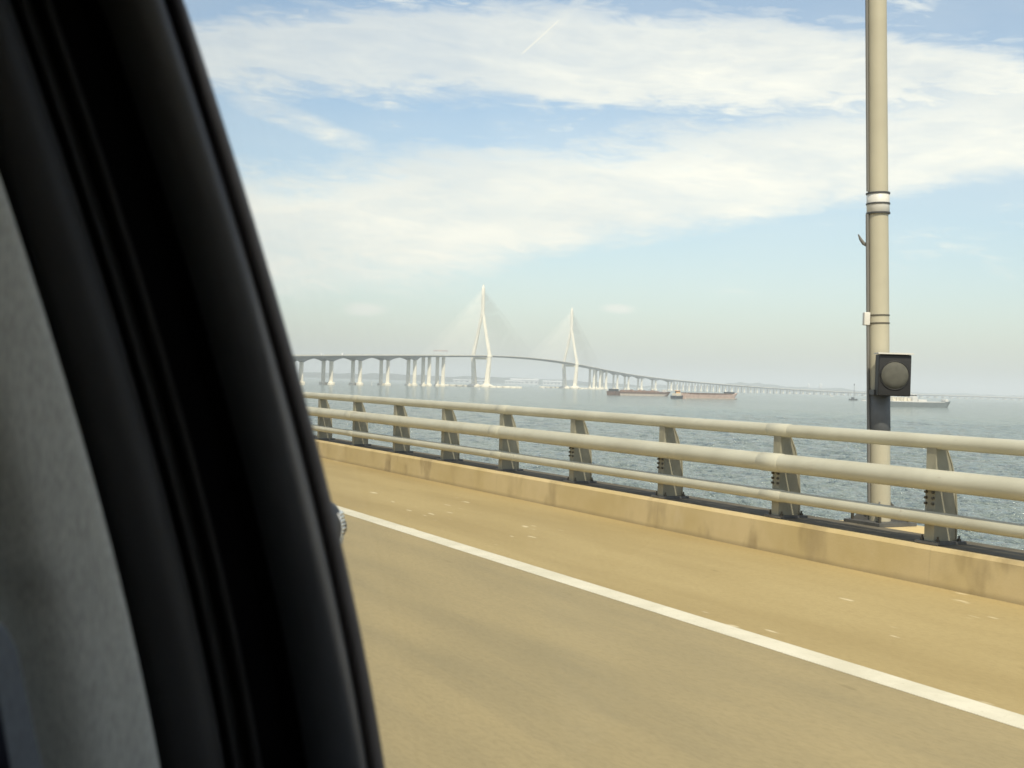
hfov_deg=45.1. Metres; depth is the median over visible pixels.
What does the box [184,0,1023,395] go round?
sky
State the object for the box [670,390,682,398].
tugboat
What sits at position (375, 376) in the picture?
hills
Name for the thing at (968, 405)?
water
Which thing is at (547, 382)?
shore building
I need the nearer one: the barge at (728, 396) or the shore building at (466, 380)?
the barge at (728, 396)
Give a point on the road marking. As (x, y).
(1007, 717)
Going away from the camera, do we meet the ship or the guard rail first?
the guard rail
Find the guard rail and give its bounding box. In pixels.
[304,392,1023,545]
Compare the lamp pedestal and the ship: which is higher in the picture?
the ship
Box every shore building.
[453,379,483,382]
[505,380,523,383]
[510,378,538,384]
[542,380,561,384]
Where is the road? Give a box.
[342,514,1023,767]
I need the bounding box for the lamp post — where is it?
[844,0,916,526]
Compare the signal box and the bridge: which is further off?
the bridge
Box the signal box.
[869,352,913,396]
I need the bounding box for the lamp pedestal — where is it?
[841,520,923,533]
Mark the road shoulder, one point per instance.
(969, 646)
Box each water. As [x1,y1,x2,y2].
[302,377,1023,414]
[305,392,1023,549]
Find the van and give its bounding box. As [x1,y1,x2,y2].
[0,0,384,767]
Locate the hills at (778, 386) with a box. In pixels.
[645,382,866,393]
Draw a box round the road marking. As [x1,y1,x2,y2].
[337,506,1023,729]
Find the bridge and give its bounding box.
[294,285,1023,399]
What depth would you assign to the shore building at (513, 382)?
9759.99 m
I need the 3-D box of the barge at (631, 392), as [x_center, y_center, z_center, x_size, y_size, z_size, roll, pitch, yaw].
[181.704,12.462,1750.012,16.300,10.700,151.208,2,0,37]
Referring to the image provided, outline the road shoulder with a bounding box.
[321,458,1023,714]
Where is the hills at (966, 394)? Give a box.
[910,392,1023,398]
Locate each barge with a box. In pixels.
[607,389,669,395]
[681,392,737,399]
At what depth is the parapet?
13.00 m
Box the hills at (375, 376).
[298,372,649,387]
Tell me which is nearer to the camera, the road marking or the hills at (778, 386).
the road marking
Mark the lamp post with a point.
(876, 315)
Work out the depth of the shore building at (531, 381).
9859.97 m
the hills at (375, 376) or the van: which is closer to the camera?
the van
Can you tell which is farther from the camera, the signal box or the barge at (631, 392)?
the barge at (631, 392)
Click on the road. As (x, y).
(473, 661)
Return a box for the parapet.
[315,435,1023,605]
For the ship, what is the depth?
1352.19 m
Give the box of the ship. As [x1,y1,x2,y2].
[890,391,950,407]
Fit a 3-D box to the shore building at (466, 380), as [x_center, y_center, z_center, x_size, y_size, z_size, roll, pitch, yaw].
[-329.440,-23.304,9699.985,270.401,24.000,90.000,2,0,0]

